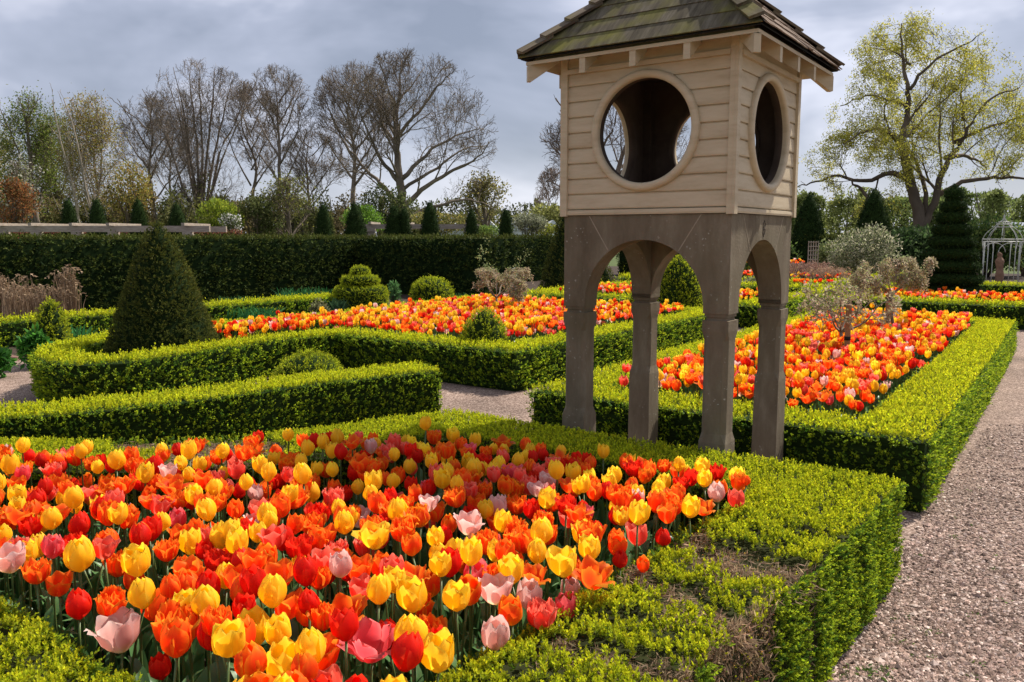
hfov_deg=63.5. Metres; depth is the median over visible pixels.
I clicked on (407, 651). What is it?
tulip
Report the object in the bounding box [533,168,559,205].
bare tree
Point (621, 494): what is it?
tulip
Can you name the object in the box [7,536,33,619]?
tulip
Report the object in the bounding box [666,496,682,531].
tulip
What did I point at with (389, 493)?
tulip
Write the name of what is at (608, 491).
tulip
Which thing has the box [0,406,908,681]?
box hedge
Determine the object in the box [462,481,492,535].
tulip
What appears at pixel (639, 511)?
tulip
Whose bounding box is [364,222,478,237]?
pergola
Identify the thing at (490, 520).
tulip
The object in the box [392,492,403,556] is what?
tulip
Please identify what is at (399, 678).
tulip
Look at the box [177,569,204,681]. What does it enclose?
tulip
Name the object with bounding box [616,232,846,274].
yew hedge
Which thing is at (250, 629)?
tulip
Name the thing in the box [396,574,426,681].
tulip
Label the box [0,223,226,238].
pergola
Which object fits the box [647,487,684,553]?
tulip
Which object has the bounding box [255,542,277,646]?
tulip
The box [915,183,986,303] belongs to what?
tiered yew
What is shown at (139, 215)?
yew cone
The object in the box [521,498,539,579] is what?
tulip
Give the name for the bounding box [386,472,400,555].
tulip
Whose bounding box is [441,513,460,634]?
tulip
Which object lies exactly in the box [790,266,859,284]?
dry grass clump
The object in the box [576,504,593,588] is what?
tulip
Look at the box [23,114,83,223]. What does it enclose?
budding tree
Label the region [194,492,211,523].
tulip
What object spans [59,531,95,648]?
tulip
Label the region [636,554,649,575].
tulip
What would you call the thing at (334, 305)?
iris clump
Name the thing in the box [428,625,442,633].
tulip
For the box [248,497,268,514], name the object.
tulip
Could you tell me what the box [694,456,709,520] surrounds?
tulip
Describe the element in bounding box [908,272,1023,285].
soil
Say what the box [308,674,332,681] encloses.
tulip
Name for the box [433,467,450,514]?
tulip
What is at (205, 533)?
tulip
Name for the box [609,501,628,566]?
tulip
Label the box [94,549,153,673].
tulip
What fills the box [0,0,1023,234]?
sky
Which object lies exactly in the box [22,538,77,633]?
tulip
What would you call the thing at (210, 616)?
tulip
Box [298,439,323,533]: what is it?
tulip
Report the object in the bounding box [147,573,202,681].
tulip
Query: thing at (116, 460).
tulip
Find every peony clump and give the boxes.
[0,346,17,377]
[13,321,55,369]
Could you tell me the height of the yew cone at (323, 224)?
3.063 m
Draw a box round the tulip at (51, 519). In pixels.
[39,506,102,628]
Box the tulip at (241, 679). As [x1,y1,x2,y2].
[233,674,252,681]
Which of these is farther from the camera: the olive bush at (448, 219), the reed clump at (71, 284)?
the olive bush at (448, 219)
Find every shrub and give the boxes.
[0,172,40,232]
[194,196,245,232]
[217,212,241,231]
[228,192,284,234]
[471,235,533,302]
[511,210,549,236]
[529,223,556,236]
[814,239,851,269]
[824,221,902,275]
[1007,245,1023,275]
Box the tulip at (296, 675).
[281,669,308,681]
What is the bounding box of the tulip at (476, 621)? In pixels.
[451,534,484,648]
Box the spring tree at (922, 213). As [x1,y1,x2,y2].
[797,6,1023,231]
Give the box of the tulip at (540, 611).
[527,596,557,642]
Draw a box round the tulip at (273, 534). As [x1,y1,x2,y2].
[256,523,297,649]
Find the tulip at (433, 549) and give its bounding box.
[428,542,444,617]
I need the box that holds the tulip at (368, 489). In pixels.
[363,484,377,514]
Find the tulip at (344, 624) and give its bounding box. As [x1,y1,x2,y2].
[329,606,358,680]
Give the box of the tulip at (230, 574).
[220,564,248,679]
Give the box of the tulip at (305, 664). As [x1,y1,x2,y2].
[291,650,318,679]
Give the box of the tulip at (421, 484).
[420,479,429,555]
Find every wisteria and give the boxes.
[793,271,902,344]
[847,253,938,323]
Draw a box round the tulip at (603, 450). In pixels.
[597,443,610,538]
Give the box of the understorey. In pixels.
[3,173,370,236]
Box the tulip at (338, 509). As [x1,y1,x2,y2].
[331,505,351,587]
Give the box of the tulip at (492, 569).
[463,562,498,669]
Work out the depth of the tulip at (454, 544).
2.63 m
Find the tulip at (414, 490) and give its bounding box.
[408,483,421,565]
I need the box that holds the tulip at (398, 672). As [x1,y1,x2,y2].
[361,597,401,681]
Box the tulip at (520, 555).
[509,550,528,639]
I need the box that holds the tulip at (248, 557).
[237,548,269,673]
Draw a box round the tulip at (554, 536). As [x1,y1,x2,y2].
[545,525,560,617]
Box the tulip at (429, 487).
[403,479,435,570]
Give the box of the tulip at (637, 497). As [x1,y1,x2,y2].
[618,493,651,574]
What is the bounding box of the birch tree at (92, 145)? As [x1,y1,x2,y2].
[48,84,131,221]
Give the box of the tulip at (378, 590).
[366,573,390,681]
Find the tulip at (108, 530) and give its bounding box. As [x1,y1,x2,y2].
[99,528,123,594]
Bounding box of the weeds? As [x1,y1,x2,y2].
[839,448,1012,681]
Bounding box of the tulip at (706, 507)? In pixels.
[698,497,715,528]
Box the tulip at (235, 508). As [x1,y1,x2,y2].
[226,498,243,518]
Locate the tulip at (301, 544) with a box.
[261,532,316,644]
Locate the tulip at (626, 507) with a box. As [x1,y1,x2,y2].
[612,503,632,581]
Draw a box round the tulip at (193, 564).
[172,555,204,679]
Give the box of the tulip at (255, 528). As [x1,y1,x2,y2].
[232,521,267,652]
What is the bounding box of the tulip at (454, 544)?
[444,537,480,661]
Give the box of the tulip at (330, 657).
[318,632,340,670]
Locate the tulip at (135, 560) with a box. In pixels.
[121,542,150,672]
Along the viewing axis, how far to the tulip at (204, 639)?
2.14 m
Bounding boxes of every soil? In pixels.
[8,266,619,354]
[14,528,598,677]
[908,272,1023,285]
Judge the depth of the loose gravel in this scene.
3.58 m
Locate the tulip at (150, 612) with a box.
[140,588,171,681]
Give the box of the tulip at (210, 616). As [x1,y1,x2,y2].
[199,604,231,681]
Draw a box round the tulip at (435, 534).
[427,525,462,633]
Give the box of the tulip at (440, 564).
[429,550,460,681]
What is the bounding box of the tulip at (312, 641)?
[294,626,325,679]
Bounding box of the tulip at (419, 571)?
[385,561,429,666]
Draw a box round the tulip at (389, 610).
[379,534,396,667]
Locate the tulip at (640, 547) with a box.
[639,489,665,567]
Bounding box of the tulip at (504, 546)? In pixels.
[495,537,514,664]
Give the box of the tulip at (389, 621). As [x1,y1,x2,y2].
[379,618,395,677]
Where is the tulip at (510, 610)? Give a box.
[498,593,522,638]
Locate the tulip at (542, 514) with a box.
[532,510,554,601]
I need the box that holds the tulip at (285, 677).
[273,673,293,681]
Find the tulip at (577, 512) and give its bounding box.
[564,502,613,616]
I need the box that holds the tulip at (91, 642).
[62,541,101,661]
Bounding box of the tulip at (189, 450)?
[169,440,197,527]
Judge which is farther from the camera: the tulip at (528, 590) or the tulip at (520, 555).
the tulip at (520, 555)
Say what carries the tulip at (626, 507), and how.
on the soil at (458, 535)
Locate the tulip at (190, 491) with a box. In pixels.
[168,483,203,569]
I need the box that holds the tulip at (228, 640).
[211,618,245,681]
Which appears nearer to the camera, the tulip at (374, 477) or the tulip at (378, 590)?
the tulip at (378, 590)
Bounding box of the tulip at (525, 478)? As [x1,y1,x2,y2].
[520,474,536,562]
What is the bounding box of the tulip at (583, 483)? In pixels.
[576,474,590,558]
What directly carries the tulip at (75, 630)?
on the soil at (458, 535)
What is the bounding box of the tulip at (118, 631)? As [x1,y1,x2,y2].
[83,606,139,668]
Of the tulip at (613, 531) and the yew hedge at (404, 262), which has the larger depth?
the yew hedge at (404, 262)
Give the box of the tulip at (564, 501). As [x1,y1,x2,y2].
[542,495,575,619]
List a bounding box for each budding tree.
[0,80,74,222]
[0,113,35,222]
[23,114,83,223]
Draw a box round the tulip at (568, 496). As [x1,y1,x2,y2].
[554,494,584,590]
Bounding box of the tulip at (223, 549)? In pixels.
[220,547,231,610]
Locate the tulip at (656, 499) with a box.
[648,490,665,562]
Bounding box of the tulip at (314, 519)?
[302,511,327,596]
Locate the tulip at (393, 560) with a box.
[379,553,404,673]
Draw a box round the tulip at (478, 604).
[473,534,501,640]
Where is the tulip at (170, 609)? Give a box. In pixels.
[151,598,200,681]
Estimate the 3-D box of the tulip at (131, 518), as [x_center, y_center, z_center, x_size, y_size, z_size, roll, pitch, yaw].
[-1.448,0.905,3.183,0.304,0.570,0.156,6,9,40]
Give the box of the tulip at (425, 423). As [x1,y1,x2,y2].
[415,416,441,532]
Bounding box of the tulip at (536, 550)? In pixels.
[522,537,546,634]
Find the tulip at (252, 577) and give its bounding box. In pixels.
[226,563,265,681]
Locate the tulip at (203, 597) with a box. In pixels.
[190,584,226,681]
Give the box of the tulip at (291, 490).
[277,484,301,586]
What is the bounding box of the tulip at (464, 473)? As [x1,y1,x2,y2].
[453,467,471,505]
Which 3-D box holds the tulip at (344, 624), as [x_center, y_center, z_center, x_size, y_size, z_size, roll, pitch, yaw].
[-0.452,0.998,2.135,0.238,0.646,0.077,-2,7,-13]
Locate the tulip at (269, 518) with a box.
[262,510,303,617]
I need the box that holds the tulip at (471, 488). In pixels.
[463,481,477,539]
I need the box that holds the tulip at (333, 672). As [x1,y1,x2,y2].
[315,664,342,681]
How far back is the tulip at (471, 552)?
2.47 m
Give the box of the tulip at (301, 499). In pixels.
[280,485,309,589]
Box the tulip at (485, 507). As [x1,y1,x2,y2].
[477,498,493,564]
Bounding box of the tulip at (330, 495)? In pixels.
[322,486,343,599]
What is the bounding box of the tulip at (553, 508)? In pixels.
[543,493,562,590]
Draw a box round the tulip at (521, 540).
[510,528,532,634]
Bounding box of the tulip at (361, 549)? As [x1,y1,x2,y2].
[353,538,378,616]
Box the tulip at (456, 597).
[442,579,469,678]
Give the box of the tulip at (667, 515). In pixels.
[656,503,677,528]
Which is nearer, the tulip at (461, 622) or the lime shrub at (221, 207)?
the tulip at (461, 622)
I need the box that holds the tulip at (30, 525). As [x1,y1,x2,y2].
[5,514,78,619]
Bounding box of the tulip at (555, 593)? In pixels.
[519,509,560,599]
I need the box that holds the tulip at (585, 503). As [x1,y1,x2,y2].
[553,500,587,588]
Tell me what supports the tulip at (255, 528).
on the soil at (458, 535)
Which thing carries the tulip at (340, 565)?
on the soil at (458, 535)
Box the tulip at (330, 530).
[308,523,338,602]
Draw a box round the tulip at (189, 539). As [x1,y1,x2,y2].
[179,527,201,554]
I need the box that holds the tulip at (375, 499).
[367,490,385,612]
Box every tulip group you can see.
[793,278,817,283]
[818,278,833,282]
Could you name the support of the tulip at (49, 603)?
on the soil at (458, 535)
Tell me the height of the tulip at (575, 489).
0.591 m
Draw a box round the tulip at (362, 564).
[349,553,382,679]
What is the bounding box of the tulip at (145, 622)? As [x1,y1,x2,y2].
[129,521,151,634]
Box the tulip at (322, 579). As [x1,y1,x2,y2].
[310,565,331,630]
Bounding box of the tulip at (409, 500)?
[398,493,413,561]
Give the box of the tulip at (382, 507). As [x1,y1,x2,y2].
[378,498,407,607]
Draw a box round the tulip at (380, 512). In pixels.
[342,500,386,611]
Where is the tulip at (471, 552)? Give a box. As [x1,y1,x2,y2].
[460,536,498,681]
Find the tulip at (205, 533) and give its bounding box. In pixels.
[200,527,211,539]
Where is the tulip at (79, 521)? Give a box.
[56,511,92,624]
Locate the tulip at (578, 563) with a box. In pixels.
[565,559,580,579]
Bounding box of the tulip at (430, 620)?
[418,613,447,681]
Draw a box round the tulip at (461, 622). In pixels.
[458,560,482,656]
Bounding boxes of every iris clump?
[66,324,108,338]
[324,298,349,310]
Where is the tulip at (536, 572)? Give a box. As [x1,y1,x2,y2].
[522,562,550,629]
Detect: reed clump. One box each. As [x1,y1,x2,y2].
[0,273,43,318]
[0,275,13,321]
[0,284,87,321]
[47,264,82,312]
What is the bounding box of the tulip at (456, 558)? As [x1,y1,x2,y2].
[440,546,467,671]
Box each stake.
[844,304,851,366]
[885,289,894,323]
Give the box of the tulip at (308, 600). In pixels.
[298,588,319,629]
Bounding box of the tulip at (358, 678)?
[345,674,367,681]
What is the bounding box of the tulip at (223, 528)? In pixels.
[218,518,239,662]
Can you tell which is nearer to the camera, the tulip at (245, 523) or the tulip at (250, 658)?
the tulip at (250, 658)
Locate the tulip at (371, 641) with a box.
[337,616,393,681]
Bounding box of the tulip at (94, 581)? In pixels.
[35,562,99,621]
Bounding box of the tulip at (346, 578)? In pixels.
[342,573,354,674]
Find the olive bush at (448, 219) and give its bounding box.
[410,209,465,235]
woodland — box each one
[4,195,560,236]
[791,185,1023,239]
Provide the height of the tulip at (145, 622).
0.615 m
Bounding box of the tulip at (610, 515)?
[598,505,617,575]
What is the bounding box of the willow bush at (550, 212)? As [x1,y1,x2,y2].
[512,201,561,223]
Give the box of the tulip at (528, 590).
[516,577,541,639]
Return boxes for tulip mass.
[0,258,1023,627]
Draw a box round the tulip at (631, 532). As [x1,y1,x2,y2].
[625,521,647,553]
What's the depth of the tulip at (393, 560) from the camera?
2.54 m
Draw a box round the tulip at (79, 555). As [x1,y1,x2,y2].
[63,535,98,674]
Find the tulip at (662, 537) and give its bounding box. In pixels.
[655,527,670,545]
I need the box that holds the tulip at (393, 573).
[376,565,423,681]
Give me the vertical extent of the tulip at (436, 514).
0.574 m
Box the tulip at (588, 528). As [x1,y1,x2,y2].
[571,520,607,605]
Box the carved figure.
[995,252,1004,284]
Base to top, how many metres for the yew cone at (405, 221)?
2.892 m
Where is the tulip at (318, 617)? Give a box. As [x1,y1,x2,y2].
[305,601,334,633]
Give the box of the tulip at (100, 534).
[62,531,115,665]
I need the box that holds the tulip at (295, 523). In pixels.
[264,513,303,624]
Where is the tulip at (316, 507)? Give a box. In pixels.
[304,502,331,595]
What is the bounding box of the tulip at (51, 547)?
[41,534,82,644]
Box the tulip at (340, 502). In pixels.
[331,498,345,594]
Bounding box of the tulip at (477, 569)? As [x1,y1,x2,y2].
[459,558,488,676]
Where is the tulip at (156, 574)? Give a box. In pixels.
[149,517,159,587]
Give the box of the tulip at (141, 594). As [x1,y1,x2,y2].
[127,576,155,681]
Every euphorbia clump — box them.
[308,297,330,312]
[387,280,402,302]
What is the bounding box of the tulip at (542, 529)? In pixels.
[530,516,552,542]
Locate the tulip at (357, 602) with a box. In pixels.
[332,592,366,681]
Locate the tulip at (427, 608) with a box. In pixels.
[408,592,434,681]
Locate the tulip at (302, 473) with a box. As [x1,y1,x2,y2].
[284,462,311,560]
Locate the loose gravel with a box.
[824,424,1023,681]
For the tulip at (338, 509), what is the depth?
3.03 m
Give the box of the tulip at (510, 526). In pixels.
[503,521,527,635]
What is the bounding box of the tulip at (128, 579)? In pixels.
[123,572,162,668]
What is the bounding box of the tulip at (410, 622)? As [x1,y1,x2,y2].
[393,613,427,681]
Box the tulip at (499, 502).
[489,494,506,533]
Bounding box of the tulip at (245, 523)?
[220,516,255,618]
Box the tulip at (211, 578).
[195,569,220,663]
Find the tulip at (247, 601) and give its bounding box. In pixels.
[232,592,265,673]
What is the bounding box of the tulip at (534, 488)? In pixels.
[527,481,572,564]
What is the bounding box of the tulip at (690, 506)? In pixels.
[681,493,699,542]
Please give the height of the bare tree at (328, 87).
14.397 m
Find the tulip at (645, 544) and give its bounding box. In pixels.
[629,488,651,568]
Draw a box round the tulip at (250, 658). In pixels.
[234,640,266,677]
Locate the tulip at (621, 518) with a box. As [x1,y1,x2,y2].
[612,505,628,589]
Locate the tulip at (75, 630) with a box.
[54,572,87,648]
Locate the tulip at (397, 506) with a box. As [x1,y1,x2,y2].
[387,497,408,622]
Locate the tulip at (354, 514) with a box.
[327,506,357,600]
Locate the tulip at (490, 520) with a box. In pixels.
[485,515,510,616]
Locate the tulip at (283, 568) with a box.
[264,558,315,641]
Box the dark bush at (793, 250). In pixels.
[744,241,803,268]
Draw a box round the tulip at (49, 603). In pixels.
[40,534,73,634]
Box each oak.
[321,46,498,219]
[454,168,511,228]
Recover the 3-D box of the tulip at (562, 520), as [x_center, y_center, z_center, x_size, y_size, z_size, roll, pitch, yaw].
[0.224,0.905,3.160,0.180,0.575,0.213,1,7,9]
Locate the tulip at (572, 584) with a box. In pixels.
[561,577,580,596]
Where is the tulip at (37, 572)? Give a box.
[18,557,54,643]
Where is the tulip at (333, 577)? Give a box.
[328,573,355,658]
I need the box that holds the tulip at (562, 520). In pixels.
[557,511,574,587]
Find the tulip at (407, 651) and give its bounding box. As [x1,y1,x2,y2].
[391,630,423,675]
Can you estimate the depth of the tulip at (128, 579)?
2.73 m
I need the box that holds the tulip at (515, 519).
[496,514,527,608]
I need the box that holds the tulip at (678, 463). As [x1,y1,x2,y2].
[664,456,688,546]
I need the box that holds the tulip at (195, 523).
[187,518,203,556]
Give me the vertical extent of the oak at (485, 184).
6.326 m
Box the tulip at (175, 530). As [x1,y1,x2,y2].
[167,523,190,656]
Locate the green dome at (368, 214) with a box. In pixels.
[339,203,384,236]
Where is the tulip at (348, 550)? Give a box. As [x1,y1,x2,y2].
[326,548,353,652]
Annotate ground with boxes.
[608,256,1020,273]
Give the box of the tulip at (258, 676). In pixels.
[243,671,276,681]
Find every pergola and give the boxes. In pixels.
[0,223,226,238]
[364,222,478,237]
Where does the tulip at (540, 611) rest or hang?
on the soil at (458, 535)
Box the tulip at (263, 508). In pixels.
[256,502,276,598]
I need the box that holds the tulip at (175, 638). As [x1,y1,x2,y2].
[160,616,191,681]
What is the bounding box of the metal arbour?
[982,214,1023,283]
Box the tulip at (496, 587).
[477,572,513,669]
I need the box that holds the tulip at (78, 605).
[65,587,91,659]
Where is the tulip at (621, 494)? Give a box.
[610,482,637,584]
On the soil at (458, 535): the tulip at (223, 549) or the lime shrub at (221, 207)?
the tulip at (223, 549)
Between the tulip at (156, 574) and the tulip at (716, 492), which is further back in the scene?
the tulip at (716, 492)
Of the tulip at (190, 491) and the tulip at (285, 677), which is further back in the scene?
the tulip at (190, 491)
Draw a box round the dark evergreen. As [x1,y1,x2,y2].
[357,182,414,235]
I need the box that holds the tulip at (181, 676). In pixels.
[167,598,193,681]
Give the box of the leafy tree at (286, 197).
[249,169,318,235]
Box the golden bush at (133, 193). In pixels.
[100,157,157,232]
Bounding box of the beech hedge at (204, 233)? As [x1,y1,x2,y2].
[10,229,241,238]
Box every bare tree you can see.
[107,90,200,217]
[133,58,261,232]
[140,113,206,206]
[214,79,284,234]
[230,62,323,234]
[276,129,346,225]
[306,61,400,203]
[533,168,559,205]
[539,96,688,192]
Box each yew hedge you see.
[0,229,362,315]
[353,228,510,296]
[495,231,554,281]
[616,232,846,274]
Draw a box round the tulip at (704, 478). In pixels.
[697,468,711,517]
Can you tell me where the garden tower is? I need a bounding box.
[517,0,844,471]
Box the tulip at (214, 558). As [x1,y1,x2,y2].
[203,548,232,671]
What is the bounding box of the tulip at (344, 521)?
[331,509,380,612]
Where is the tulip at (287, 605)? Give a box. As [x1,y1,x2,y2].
[275,587,303,619]
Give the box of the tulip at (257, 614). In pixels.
[237,605,269,644]
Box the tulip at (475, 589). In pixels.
[451,574,481,671]
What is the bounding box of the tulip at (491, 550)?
[450,538,498,651]
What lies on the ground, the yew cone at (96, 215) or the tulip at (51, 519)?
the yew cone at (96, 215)
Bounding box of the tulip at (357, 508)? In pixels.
[349,504,361,555]
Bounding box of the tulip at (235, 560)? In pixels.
[231,547,266,658]
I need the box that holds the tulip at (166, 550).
[152,538,179,681]
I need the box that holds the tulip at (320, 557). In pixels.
[311,545,340,660]
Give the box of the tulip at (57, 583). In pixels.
[45,570,73,642]
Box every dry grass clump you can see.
[789,260,835,283]
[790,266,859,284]
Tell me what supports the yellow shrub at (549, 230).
on the soil at (535, 284)
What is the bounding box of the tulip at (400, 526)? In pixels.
[390,516,417,677]
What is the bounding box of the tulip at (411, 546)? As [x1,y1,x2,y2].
[401,532,421,680]
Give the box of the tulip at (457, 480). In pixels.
[450,475,484,579]
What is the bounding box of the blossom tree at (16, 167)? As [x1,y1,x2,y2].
[0,149,48,223]
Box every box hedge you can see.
[0,292,336,347]
[0,359,442,448]
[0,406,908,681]
[26,294,705,403]
[521,277,854,327]
[524,307,1018,512]
[614,267,906,288]
[837,280,1023,329]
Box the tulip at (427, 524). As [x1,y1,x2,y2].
[424,520,437,569]
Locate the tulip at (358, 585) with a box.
[348,573,373,679]
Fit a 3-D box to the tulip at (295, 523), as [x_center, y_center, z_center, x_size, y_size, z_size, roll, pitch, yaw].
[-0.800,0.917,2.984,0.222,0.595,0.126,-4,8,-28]
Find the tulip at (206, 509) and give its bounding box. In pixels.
[195,497,229,605]
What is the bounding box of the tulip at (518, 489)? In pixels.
[507,478,531,562]
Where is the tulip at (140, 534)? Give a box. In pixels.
[130,521,159,664]
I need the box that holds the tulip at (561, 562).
[545,545,576,625]
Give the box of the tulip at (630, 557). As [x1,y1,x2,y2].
[629,498,643,572]
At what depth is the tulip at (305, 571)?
2.45 m
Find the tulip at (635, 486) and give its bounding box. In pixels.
[624,483,644,565]
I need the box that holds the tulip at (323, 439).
[317,433,332,522]
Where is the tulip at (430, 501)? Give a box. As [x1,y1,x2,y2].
[418,494,448,614]
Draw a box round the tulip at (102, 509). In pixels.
[97,499,122,585]
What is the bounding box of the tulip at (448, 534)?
[438,525,452,621]
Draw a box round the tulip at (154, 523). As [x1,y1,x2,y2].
[140,514,162,653]
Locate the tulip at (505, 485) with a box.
[497,474,513,511]
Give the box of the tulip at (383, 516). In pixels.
[363,512,388,615]
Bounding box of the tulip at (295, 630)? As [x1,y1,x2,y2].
[290,555,306,640]
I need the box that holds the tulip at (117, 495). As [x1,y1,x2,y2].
[91,488,127,597]
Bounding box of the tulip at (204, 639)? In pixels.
[197,621,220,681]
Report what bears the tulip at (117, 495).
on the soil at (458, 535)
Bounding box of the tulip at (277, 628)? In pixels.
[264,612,290,644]
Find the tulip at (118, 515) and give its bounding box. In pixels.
[94,501,132,670]
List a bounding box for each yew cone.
[59,198,79,237]
[86,197,107,237]
[102,218,220,358]
[129,197,148,236]
[167,201,187,234]
[314,202,333,235]
[344,201,367,237]
[383,203,402,235]
[399,207,412,236]
[420,200,440,236]
[463,208,479,236]
[497,207,513,236]
[538,215,564,290]
[600,262,616,282]
[790,192,825,269]
[853,186,895,269]
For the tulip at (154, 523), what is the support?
on the soil at (458, 535)
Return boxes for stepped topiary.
[332,263,390,310]
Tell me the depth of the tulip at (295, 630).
2.75 m
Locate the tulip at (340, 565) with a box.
[329,549,361,678]
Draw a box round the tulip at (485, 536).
[470,527,497,624]
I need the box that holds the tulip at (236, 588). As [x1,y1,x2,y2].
[225,577,245,681]
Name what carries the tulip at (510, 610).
on the soil at (458, 535)
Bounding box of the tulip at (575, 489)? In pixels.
[571,479,581,500]
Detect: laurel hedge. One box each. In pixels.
[890,224,931,269]
[929,212,1023,276]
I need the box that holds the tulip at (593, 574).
[570,554,614,615]
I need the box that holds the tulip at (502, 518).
[494,508,511,538]
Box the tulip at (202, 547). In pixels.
[195,538,232,666]
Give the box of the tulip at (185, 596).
[173,588,215,681]
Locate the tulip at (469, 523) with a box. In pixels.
[443,509,484,638]
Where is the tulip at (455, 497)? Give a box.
[442,485,465,619]
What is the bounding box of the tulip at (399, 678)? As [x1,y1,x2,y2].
[380,674,407,681]
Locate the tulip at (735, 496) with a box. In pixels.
[727,488,744,521]
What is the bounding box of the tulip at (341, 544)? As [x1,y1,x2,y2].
[324,538,348,593]
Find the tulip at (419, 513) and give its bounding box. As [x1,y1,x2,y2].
[388,502,437,667]
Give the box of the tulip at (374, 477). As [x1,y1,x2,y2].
[364,469,400,557]
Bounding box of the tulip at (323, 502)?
[322,500,335,598]
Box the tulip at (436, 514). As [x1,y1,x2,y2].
[430,501,446,526]
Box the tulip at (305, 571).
[293,554,339,662]
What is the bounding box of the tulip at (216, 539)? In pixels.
[209,523,225,651]
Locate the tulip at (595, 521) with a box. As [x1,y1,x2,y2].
[591,520,602,588]
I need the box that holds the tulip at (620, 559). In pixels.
[612,549,627,583]
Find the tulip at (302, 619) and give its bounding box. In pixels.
[295,599,321,626]
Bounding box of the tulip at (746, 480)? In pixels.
[737,475,750,514]
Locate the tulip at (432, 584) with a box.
[418,569,439,681]
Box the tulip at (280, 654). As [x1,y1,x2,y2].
[266,636,295,675]
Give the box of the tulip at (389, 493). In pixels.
[383,486,409,559]
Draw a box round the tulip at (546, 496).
[538,486,555,592]
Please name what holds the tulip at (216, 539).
on the soil at (458, 535)
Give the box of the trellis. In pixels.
[807,241,818,269]
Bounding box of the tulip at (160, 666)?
[149,651,171,681]
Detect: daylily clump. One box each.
[210,305,285,319]
[211,295,258,304]
[274,287,332,296]
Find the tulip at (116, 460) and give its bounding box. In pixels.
[94,449,151,551]
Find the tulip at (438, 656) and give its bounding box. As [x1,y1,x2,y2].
[421,627,453,681]
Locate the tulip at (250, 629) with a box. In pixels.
[229,614,255,679]
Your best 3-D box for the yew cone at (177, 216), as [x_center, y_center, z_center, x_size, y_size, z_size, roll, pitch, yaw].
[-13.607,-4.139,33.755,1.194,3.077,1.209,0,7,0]
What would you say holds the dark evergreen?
on the ground
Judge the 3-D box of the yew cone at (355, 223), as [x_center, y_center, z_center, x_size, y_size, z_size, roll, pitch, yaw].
[-6.379,-4.153,33.734,1.250,3.084,1.246,0,7,0]
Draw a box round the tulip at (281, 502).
[270,492,295,593]
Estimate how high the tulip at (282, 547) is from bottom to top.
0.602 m
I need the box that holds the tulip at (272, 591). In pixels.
[258,573,286,613]
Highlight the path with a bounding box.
[0,327,1023,681]
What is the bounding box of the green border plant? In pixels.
[478,224,516,236]
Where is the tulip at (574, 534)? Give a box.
[571,519,597,608]
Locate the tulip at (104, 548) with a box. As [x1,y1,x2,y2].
[91,535,151,676]
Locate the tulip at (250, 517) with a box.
[243,513,258,597]
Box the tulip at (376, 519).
[359,515,381,621]
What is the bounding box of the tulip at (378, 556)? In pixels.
[371,550,389,681]
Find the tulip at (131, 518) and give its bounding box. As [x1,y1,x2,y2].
[102,508,149,577]
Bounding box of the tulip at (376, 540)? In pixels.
[351,520,390,681]
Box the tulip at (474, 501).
[467,491,485,534]
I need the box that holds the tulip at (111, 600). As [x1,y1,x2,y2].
[94,584,127,676]
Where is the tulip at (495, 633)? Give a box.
[481,614,509,665]
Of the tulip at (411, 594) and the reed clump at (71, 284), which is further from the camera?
the reed clump at (71, 284)
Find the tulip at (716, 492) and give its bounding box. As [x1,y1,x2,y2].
[708,481,724,509]
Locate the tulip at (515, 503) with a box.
[506,494,526,550]
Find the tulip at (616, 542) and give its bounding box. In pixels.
[608,532,627,581]
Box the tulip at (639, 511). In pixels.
[628,499,650,571]
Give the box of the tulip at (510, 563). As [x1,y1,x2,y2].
[498,552,523,635]
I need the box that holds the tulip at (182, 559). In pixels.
[174,554,196,674]
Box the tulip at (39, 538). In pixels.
[10,532,69,626]
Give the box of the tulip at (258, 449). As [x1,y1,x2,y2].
[244,440,266,545]
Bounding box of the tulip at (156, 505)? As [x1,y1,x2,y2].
[148,494,175,588]
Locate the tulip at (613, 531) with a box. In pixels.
[608,527,623,579]
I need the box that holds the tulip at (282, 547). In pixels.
[278,526,296,622]
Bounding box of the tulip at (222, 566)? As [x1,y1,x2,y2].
[213,561,232,679]
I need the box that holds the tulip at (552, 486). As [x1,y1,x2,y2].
[540,482,554,566]
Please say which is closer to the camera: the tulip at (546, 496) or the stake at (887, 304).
the tulip at (546, 496)
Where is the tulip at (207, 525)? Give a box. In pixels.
[204,521,218,528]
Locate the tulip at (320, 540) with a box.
[307,527,332,633]
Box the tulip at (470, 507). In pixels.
[463,503,478,603]
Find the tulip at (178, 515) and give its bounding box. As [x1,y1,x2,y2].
[165,507,186,575]
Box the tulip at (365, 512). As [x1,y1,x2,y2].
[354,505,370,556]
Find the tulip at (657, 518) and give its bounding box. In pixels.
[646,491,666,550]
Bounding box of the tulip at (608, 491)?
[598,484,642,568]
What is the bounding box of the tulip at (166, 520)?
[157,511,173,599]
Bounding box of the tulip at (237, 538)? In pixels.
[225,526,264,662]
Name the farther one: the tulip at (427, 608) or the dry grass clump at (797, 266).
the dry grass clump at (797, 266)
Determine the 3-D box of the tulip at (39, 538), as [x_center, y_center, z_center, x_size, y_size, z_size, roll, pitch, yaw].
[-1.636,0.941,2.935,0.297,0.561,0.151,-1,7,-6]
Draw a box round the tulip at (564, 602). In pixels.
[555,591,578,626]
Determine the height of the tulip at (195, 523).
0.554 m
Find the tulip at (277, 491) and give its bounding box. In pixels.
[275,488,280,524]
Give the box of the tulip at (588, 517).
[574,515,591,585]
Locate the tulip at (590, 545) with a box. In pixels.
[578,533,600,559]
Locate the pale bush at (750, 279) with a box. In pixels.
[741,273,755,286]

